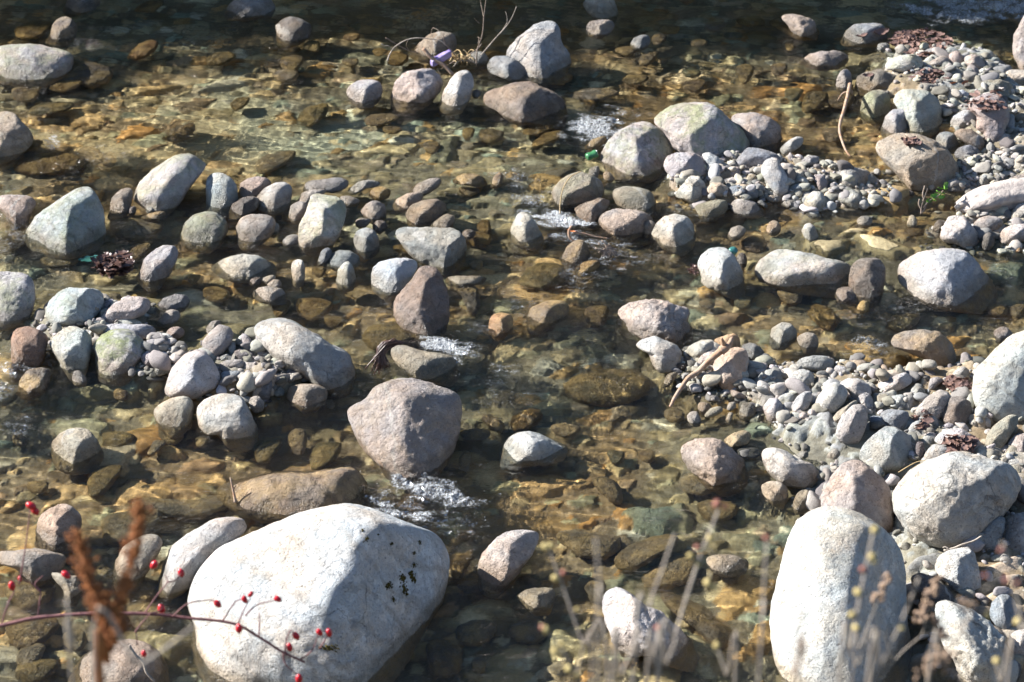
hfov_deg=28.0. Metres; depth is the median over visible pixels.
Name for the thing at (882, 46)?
pebble
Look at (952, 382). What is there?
leaf litter
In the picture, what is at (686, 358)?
pebble
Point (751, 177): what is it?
pebble
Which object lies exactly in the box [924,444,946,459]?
stone
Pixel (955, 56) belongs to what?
pebble
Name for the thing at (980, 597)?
pebble
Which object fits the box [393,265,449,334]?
boulder
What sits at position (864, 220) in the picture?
pebble
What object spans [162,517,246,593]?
boulder
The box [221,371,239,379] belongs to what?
pebble
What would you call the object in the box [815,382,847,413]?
stone
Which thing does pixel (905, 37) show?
leaf litter
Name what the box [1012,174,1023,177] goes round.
stone
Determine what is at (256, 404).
stone
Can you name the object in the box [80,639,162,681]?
boulder
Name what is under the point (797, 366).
pebble
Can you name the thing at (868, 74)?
dead leaf
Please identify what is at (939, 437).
stone
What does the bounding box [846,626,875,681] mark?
dried plant
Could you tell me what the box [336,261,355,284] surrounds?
stone
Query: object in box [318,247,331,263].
pebble
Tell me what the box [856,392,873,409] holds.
stone
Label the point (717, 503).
dried plant
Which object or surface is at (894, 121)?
stone
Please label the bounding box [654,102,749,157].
boulder
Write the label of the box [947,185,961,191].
pebble
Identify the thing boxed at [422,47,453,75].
peeled stick
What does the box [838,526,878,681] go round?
dried plant
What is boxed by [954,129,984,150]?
stone
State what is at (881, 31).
dead leaf
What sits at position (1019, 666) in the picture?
stone
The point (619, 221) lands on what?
stone
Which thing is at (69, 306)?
stone
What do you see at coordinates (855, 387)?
stone
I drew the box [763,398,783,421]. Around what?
stone
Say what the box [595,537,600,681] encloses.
dried plant
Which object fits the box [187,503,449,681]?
boulder
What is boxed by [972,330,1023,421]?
boulder
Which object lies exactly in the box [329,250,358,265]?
stone
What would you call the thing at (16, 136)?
stone
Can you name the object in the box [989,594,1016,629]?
stone
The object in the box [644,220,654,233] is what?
pebble
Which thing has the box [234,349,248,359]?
stone
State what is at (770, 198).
pebble
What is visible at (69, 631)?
dried plant
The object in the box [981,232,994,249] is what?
pebble
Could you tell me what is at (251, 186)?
stone
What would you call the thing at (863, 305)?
pebble
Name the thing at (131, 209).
pebble
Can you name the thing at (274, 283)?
pebble
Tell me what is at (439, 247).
boulder
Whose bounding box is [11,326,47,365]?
stone
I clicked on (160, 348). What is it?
gravel
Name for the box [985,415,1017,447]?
stone
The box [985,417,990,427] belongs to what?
pebble
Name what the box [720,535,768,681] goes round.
dried plant
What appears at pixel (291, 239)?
pebble
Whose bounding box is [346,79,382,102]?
stone
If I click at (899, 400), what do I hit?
stone
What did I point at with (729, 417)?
pebble
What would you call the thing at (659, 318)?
boulder
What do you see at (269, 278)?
pebble
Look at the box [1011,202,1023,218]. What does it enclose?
stone
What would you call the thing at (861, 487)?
boulder
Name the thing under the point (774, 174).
stone
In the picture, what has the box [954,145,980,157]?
stone
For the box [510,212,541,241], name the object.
stone
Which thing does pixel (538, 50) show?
boulder
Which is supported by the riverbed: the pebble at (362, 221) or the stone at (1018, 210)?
the pebble at (362, 221)
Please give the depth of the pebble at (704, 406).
8.96 m
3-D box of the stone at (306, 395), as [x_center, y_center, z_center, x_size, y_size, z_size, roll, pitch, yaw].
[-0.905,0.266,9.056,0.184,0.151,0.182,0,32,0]
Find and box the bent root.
[567,225,608,245]
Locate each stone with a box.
[0,111,33,156]
[0,195,35,223]
[0,271,34,321]
[0,548,65,580]
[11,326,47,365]
[19,367,50,391]
[36,504,81,544]
[45,287,103,325]
[50,16,77,38]
[50,326,91,369]
[51,427,100,463]
[51,572,81,597]
[65,0,100,12]
[99,324,155,338]
[101,296,150,322]
[110,188,132,212]
[115,534,162,579]
[139,245,177,281]
[141,352,151,366]
[154,358,171,375]
[154,396,193,426]
[158,294,189,309]
[159,309,180,323]
[181,211,227,242]
[202,324,233,355]
[206,173,237,207]
[218,254,270,276]
[227,0,274,16]
[231,196,259,214]
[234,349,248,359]
[236,214,275,241]
[239,176,270,196]
[241,333,255,354]
[249,396,263,412]
[256,286,284,300]
[257,182,291,208]
[258,381,271,399]
[275,16,311,40]
[287,384,327,406]
[289,201,307,219]
[291,259,304,280]
[298,189,325,204]
[305,177,348,191]
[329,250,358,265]
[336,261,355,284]
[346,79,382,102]
[350,180,379,192]
[353,228,378,251]
[361,200,385,218]
[371,258,417,292]
[391,68,442,102]
[395,192,422,207]
[406,199,445,222]
[413,178,441,192]
[415,31,456,56]
[433,214,454,227]
[441,70,473,105]
[448,276,482,283]
[456,173,484,184]
[467,51,487,62]
[487,56,524,79]
[488,312,512,333]
[504,431,562,461]
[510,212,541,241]
[518,587,554,607]
[528,300,568,323]
[552,171,603,205]
[562,240,588,262]
[575,198,609,222]
[579,260,599,272]
[583,0,617,18]
[586,19,613,34]
[599,208,652,235]
[612,186,654,209]
[631,35,649,47]
[636,336,681,371]
[651,214,693,246]
[664,152,706,177]
[675,175,705,202]
[686,339,713,358]
[695,199,727,216]
[697,247,742,289]
[698,352,714,364]
[702,152,721,174]
[706,554,745,571]
[707,182,727,196]
[713,347,748,390]
[714,333,740,347]
[724,430,750,446]
[729,186,757,199]
[730,199,759,213]
[731,112,780,147]
[736,147,780,166]
[739,402,755,416]
[741,342,764,359]
[761,157,788,196]
[761,481,787,500]
[762,447,818,486]
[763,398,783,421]
[770,322,796,342]
[780,136,802,156]
[782,14,816,35]
[791,369,813,385]
[791,391,812,411]
[793,489,808,509]
[797,332,818,347]
[797,355,833,371]
[801,223,817,239]
[804,191,827,210]
[805,50,847,66]
[813,174,827,191]
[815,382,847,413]
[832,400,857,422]
[836,69,851,87]
[836,167,869,188]
[836,287,855,301]
[836,404,867,443]
[838,189,861,208]
[840,378,871,398]
[844,23,886,43]
[848,258,885,297]
[855,69,895,90]
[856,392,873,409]
[860,89,890,117]
[869,416,885,424]
[880,409,908,428]
[881,372,911,391]
[882,108,907,132]
[885,54,922,71]
[890,394,906,408]
[891,329,955,365]
[893,89,941,131]
[911,573,953,605]
[914,390,951,418]
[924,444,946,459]
[934,428,981,451]
[935,547,980,591]
[936,132,957,148]
[940,215,978,247]
[942,396,971,425]
[950,110,975,127]
[953,366,968,376]
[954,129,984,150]
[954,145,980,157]
[964,54,984,68]
[969,93,1009,143]
[973,216,1002,231]
[981,79,1012,92]
[982,516,1005,551]
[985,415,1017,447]
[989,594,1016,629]
[999,224,1023,243]
[1002,512,1023,552]
[1006,70,1023,85]
[1008,433,1023,451]
[1008,630,1023,654]
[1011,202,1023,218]
[1012,16,1023,69]
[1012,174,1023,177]
[1014,659,1020,679]
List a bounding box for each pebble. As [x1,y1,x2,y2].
[72,370,85,381]
[104,299,113,307]
[128,206,135,212]
[147,211,165,218]
[166,327,184,338]
[206,320,220,333]
[219,359,243,367]
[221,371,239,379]
[250,277,260,283]
[263,275,275,281]
[267,279,280,286]
[274,223,278,231]
[274,386,283,396]
[283,234,297,244]
[288,372,299,381]
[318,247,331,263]
[340,196,358,203]
[355,218,370,225]
[370,186,390,197]
[372,220,387,230]
[462,229,475,236]
[472,89,480,96]
[492,172,503,184]
[588,136,606,146]
[589,166,599,176]
[603,171,613,179]
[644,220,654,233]
[664,372,677,384]
[676,363,686,369]
[683,356,690,363]
[687,411,700,422]
[698,402,710,410]
[705,406,722,417]
[708,193,715,199]
[709,395,719,401]
[726,412,732,420]
[727,402,735,410]
[729,225,745,236]
[730,390,744,397]
[731,167,740,176]
[737,253,746,263]
[746,174,756,180]
[755,183,764,190]
[758,200,767,207]
[758,385,769,399]
[766,195,780,201]
[766,220,780,232]
[782,200,795,206]
[789,364,805,369]
[791,184,801,191]
[795,169,805,183]
[796,450,807,457]
[799,412,807,418]
[802,156,818,166]
[808,409,816,414]
[815,375,827,378]
[827,448,839,458]
[833,365,846,372]
[857,216,872,224]
[857,300,868,310]
[877,43,889,49]
[907,215,916,224]
[910,385,924,394]
[914,442,924,457]
[921,67,933,75]
[928,377,942,389]
[929,55,949,65]
[933,220,944,231]
[943,422,954,428]
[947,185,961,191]
[949,51,962,62]
[959,89,968,96]
[969,418,977,426]
[976,593,989,602]
[977,174,989,186]
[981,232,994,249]
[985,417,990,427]
[994,176,1002,181]
[994,327,1012,338]
[1007,458,1018,464]
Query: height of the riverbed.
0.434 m
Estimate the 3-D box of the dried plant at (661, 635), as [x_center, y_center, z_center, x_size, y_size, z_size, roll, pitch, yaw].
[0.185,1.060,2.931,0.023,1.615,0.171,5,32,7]
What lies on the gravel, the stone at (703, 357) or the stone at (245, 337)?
the stone at (245, 337)
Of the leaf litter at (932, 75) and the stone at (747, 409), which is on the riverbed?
the stone at (747, 409)
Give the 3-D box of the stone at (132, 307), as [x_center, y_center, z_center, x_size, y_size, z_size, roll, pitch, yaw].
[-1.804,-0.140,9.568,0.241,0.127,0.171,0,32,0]
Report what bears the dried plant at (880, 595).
on the terrain
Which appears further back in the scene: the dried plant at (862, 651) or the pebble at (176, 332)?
the pebble at (176, 332)
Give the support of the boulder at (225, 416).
on the riverbed
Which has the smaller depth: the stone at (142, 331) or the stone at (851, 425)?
the stone at (851, 425)
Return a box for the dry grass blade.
[899,460,924,475]
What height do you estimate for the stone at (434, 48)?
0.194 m
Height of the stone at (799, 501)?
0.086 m
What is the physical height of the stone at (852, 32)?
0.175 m
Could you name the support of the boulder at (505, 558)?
on the riverbed
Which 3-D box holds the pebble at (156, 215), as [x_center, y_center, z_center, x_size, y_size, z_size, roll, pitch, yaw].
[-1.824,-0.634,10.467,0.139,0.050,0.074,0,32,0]
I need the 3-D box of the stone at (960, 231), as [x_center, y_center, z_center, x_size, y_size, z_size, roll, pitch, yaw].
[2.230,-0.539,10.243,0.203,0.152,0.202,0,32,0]
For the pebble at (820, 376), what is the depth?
9.10 m
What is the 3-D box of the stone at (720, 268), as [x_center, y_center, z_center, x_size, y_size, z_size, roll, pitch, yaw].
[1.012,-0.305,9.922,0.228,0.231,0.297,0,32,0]
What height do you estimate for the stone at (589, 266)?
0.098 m
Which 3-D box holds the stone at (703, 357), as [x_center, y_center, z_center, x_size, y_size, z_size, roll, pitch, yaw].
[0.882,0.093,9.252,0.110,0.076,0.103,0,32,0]
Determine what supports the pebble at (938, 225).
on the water
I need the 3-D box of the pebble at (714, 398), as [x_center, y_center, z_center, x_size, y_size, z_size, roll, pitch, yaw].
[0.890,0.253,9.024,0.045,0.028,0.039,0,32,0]
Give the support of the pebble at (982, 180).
on the riverbed
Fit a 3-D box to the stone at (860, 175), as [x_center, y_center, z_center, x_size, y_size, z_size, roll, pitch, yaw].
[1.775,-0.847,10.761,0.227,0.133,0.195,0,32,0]
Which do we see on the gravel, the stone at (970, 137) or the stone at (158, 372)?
the stone at (158, 372)
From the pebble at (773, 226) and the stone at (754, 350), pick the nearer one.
the stone at (754, 350)
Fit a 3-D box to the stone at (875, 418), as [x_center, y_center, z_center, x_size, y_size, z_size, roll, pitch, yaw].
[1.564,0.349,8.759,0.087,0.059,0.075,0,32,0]
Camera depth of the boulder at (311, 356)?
9.12 m
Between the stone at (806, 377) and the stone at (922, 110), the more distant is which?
the stone at (922, 110)
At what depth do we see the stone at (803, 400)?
8.87 m
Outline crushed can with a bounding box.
[585,150,598,159]
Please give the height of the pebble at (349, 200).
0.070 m
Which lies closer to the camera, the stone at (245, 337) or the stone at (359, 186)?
the stone at (245, 337)
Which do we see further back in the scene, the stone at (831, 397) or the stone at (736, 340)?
the stone at (736, 340)
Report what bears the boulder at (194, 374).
on the riverbed
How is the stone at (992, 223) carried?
on the gravel
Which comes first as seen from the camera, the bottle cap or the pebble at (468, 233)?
the bottle cap
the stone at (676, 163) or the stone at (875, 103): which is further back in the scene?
the stone at (875, 103)
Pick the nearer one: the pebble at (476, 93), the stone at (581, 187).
the stone at (581, 187)
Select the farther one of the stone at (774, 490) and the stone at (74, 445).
the stone at (74, 445)
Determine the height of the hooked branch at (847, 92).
0.125 m
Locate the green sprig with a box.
[918,182,948,213]
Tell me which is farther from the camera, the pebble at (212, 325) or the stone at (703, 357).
the pebble at (212, 325)
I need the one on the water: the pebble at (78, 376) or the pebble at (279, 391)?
the pebble at (279, 391)
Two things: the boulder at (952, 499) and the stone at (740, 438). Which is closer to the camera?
the boulder at (952, 499)
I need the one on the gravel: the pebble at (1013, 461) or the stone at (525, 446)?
the pebble at (1013, 461)
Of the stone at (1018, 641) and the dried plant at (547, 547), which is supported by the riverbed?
the stone at (1018, 641)
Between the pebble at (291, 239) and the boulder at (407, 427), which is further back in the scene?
the pebble at (291, 239)
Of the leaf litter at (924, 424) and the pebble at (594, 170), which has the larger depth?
the pebble at (594, 170)
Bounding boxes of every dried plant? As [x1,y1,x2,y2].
[65,597,75,681]
[91,606,196,681]
[540,624,591,681]
[542,543,607,681]
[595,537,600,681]
[611,624,646,681]
[631,534,675,681]
[646,625,658,681]
[655,621,676,681]
[658,499,727,681]
[704,579,736,681]
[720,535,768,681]
[791,609,807,681]
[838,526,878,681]
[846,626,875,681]
[851,572,892,681]
[866,577,919,681]
[870,575,950,681]
[914,597,976,681]
[982,542,1023,630]
[985,612,1019,681]
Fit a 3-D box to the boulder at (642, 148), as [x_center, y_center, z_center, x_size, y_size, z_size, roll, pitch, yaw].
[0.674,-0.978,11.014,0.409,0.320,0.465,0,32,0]
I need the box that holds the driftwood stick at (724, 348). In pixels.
[669,337,733,406]
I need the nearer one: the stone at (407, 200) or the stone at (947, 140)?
the stone at (407, 200)
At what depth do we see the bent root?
10.18 m
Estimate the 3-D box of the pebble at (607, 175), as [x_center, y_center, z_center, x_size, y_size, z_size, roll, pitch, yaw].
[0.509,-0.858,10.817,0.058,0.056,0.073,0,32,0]
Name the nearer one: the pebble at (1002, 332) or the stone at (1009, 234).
the pebble at (1002, 332)
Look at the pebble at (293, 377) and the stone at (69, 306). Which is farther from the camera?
the stone at (69, 306)
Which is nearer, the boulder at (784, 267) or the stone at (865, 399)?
the stone at (865, 399)
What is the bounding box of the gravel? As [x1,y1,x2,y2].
[32,42,1023,681]
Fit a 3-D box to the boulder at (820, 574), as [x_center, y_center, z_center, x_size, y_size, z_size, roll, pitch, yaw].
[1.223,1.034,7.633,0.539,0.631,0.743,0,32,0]
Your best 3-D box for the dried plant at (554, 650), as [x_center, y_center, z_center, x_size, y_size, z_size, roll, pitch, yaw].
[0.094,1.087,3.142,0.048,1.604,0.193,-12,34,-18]
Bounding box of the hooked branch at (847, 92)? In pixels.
[838,83,852,155]
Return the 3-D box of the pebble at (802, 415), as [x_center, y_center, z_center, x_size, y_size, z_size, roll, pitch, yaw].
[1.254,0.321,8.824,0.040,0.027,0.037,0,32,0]
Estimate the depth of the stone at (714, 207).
10.47 m
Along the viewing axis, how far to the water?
9.79 m
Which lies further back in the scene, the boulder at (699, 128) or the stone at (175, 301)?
the boulder at (699, 128)
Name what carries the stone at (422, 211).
on the riverbed
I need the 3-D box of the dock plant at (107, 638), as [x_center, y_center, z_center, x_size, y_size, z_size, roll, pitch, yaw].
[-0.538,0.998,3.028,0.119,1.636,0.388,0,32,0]
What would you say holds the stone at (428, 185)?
on the riverbed
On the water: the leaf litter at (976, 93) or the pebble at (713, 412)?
the pebble at (713, 412)
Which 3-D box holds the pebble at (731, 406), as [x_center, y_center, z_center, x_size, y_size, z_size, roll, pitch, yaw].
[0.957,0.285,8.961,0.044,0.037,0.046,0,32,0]
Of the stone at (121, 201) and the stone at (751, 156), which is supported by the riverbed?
the stone at (751, 156)
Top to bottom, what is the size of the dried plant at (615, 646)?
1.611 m
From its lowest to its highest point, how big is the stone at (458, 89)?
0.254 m
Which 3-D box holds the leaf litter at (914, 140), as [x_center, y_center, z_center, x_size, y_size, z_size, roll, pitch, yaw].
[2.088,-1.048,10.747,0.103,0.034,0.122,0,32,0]
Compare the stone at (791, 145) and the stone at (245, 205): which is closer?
the stone at (245, 205)
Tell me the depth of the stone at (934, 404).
8.77 m
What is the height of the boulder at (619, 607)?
0.303 m
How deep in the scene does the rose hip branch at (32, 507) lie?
5.00 m
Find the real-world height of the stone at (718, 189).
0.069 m
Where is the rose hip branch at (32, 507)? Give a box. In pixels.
[0,502,331,681]
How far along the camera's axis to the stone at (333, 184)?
10.70 m
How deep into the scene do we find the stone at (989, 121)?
11.14 m
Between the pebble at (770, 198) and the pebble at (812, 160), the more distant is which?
the pebble at (812, 160)
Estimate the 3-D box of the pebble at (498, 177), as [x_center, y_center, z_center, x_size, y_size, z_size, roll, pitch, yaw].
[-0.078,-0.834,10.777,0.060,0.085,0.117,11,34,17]
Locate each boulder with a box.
[0,43,73,79]
[25,187,105,252]
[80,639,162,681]
[93,329,145,375]
[134,153,205,210]
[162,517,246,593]
[165,349,219,398]
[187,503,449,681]
[196,393,255,438]
[233,467,363,514]
[254,318,354,389]
[298,193,345,247]
[347,378,461,477]
[391,345,455,379]
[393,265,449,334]
[395,227,466,267]
[478,530,538,585]
[483,81,565,121]
[506,21,570,77]
[600,121,673,175]
[602,587,688,658]
[618,299,689,342]
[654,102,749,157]
[680,438,744,484]
[755,249,850,285]
[769,506,909,681]
[820,460,893,532]
[859,426,912,473]
[875,133,959,190]
[892,451,1020,548]
[898,248,988,305]
[935,600,1008,681]
[954,177,1023,213]
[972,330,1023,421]
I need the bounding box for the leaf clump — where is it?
[90,250,134,278]
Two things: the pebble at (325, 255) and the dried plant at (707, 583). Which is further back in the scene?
the pebble at (325, 255)
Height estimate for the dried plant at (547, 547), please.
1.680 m
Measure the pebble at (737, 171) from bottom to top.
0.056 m
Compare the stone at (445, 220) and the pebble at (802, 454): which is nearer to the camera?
the pebble at (802, 454)
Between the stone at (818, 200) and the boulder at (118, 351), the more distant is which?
the stone at (818, 200)
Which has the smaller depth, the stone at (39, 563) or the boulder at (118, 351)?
the stone at (39, 563)
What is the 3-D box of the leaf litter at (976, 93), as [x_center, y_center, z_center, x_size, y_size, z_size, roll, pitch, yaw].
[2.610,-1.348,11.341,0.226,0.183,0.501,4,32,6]
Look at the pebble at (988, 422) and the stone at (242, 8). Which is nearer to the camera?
the pebble at (988, 422)
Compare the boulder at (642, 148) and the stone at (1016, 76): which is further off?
the stone at (1016, 76)
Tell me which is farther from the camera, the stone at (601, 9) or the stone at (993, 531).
the stone at (601, 9)
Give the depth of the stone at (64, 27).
12.37 m
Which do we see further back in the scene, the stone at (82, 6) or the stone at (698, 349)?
the stone at (82, 6)
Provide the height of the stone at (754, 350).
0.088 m
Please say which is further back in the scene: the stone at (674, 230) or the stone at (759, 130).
the stone at (759, 130)
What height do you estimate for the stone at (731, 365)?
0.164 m
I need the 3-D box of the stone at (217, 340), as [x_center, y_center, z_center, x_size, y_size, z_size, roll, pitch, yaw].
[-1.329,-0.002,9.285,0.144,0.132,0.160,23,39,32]
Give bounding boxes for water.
[0,0,1023,681]
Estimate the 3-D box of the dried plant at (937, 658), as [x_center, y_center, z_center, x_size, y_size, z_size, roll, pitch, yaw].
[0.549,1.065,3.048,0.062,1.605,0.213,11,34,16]
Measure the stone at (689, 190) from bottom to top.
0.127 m
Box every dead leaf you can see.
[862,72,873,76]
[874,28,888,34]
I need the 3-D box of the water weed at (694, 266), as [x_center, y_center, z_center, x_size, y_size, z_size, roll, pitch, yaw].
[0.882,-0.350,9.954,0.069,0.029,0.082,-16,35,-24]
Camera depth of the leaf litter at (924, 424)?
8.69 m
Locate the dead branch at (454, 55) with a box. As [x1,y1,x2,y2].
[381,1,516,65]
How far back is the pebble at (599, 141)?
11.14 m
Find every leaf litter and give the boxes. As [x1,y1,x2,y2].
[887,27,952,56]
[901,134,921,145]
[907,68,949,83]
[911,409,933,429]
[941,434,979,452]
[942,374,972,390]
[964,88,1008,111]
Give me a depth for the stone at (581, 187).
10.59 m
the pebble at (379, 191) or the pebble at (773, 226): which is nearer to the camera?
the pebble at (773, 226)
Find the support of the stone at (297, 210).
on the riverbed
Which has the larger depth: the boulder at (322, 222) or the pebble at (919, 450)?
the boulder at (322, 222)
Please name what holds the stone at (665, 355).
on the riverbed
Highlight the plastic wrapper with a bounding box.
[430,50,451,66]
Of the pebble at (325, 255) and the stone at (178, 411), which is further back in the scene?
the pebble at (325, 255)
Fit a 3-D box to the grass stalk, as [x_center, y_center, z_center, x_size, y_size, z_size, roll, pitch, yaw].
[0.287,-0.764,10.480,0.043,0.190,0.165,27,41,36]
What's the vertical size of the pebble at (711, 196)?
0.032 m
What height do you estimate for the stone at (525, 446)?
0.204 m
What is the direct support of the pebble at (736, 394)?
on the gravel
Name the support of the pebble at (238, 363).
on the riverbed
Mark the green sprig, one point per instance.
(935, 195)
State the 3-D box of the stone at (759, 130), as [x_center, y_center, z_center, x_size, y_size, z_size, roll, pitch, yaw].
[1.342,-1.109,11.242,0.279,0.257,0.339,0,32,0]
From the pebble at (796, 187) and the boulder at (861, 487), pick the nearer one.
the boulder at (861, 487)
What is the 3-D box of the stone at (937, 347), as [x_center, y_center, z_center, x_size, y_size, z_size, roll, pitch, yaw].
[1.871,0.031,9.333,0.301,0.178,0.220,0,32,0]
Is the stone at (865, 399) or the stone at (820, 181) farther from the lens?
the stone at (820, 181)
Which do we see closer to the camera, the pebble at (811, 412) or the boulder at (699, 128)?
the pebble at (811, 412)
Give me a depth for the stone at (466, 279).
9.89 m
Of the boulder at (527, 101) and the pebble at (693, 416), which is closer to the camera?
the pebble at (693, 416)
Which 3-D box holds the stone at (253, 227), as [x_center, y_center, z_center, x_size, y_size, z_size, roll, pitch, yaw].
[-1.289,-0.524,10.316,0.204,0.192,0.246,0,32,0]
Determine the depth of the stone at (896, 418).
8.73 m
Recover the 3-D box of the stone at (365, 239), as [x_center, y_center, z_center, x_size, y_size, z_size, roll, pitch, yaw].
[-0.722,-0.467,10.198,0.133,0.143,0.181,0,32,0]
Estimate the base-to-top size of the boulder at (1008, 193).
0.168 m
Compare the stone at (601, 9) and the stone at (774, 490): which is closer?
the stone at (774, 490)
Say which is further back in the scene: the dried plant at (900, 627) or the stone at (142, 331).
the stone at (142, 331)
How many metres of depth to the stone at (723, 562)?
8.02 m
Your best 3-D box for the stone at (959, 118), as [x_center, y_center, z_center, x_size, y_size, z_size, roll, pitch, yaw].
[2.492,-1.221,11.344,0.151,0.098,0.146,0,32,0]
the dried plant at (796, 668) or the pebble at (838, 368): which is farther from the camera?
the pebble at (838, 368)
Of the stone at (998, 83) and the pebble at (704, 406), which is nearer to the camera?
the pebble at (704, 406)
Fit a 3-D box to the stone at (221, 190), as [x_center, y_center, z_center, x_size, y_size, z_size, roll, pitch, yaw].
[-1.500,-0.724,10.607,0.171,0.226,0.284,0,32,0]
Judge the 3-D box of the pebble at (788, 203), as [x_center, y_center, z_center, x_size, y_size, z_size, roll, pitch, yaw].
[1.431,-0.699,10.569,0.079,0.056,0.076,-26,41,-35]
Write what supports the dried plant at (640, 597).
on the terrain
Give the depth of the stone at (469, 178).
10.77 m
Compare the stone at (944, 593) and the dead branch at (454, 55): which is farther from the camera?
the dead branch at (454, 55)
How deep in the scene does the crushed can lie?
10.98 m
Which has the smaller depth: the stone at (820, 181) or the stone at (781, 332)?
the stone at (781, 332)
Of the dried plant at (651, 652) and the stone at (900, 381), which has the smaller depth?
the dried plant at (651, 652)
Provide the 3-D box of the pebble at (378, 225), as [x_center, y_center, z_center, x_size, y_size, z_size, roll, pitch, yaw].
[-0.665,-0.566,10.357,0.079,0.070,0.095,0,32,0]
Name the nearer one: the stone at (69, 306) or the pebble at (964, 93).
the stone at (69, 306)
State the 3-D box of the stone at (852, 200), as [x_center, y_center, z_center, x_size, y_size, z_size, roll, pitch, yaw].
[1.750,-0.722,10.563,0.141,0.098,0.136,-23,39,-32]
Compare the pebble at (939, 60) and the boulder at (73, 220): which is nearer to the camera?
the boulder at (73, 220)
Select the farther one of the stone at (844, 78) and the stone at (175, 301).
the stone at (844, 78)
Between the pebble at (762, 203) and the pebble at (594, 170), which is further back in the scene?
the pebble at (594, 170)
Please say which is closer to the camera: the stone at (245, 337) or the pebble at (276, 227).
the stone at (245, 337)
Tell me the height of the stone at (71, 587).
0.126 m
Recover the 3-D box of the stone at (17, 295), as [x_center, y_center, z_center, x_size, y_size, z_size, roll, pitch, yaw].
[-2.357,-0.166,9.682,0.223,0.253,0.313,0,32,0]
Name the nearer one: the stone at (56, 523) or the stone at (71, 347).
the stone at (56, 523)
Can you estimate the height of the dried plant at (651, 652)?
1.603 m
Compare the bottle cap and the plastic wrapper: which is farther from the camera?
the plastic wrapper
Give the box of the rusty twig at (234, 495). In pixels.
[230,477,236,502]
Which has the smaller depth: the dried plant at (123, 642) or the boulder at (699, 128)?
the dried plant at (123, 642)
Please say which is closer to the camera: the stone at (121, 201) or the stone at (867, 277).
the stone at (867, 277)
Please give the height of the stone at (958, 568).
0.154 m
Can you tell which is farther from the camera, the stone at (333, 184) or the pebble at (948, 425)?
the stone at (333, 184)
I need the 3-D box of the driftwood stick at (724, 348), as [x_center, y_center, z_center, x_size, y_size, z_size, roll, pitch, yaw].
[0.816,0.114,9.039,0.388,0.236,0.091,-22,38,-31]
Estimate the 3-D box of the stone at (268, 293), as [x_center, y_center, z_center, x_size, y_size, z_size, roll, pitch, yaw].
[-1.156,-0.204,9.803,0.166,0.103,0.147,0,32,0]
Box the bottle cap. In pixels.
[729,247,737,254]
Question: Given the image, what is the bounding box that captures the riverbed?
[32,44,1023,681]
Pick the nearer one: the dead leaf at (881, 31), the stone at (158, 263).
the stone at (158, 263)
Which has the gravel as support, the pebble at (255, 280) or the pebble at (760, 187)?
the pebble at (760, 187)
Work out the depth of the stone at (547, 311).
9.60 m
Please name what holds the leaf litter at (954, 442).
on the gravel
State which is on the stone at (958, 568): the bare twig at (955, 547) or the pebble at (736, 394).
the bare twig at (955, 547)
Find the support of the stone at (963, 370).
on the gravel
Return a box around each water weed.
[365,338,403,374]
[687,263,699,274]
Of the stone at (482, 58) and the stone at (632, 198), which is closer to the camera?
the stone at (632, 198)
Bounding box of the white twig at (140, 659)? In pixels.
[128,645,154,681]
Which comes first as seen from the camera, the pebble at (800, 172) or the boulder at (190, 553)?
the boulder at (190, 553)
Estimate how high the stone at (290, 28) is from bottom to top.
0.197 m
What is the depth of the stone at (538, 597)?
7.84 m
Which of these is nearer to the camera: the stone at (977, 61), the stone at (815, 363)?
the stone at (815, 363)
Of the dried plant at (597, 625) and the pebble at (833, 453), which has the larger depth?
the pebble at (833, 453)
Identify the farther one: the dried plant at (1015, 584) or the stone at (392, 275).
the stone at (392, 275)
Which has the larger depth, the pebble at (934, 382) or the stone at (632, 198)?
the stone at (632, 198)
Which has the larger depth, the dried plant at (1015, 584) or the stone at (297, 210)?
the stone at (297, 210)
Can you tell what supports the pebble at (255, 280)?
on the riverbed
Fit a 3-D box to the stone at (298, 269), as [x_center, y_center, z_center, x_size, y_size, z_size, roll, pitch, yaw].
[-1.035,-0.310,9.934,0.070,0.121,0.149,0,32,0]
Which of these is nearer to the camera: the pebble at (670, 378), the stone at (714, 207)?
the pebble at (670, 378)
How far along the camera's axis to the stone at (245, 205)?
10.50 m
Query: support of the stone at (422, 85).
on the riverbed
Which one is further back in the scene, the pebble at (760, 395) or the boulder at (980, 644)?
the pebble at (760, 395)
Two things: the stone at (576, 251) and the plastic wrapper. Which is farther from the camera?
the plastic wrapper
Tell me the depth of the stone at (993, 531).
8.03 m
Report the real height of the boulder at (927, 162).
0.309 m
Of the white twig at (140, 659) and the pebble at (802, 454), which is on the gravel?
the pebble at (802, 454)
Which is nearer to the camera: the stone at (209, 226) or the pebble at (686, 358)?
the pebble at (686, 358)
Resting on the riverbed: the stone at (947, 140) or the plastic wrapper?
the stone at (947, 140)
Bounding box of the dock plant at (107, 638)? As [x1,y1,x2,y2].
[66,495,154,681]
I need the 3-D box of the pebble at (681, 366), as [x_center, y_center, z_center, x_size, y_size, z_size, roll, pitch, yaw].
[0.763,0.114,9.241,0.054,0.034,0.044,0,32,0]
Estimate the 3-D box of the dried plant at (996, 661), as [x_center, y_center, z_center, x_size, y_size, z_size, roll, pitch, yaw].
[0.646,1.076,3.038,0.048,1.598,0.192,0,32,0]
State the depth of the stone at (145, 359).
9.21 m
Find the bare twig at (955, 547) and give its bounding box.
[942,536,981,551]
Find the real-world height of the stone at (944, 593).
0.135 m
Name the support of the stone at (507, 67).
on the riverbed
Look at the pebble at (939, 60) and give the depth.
11.89 m

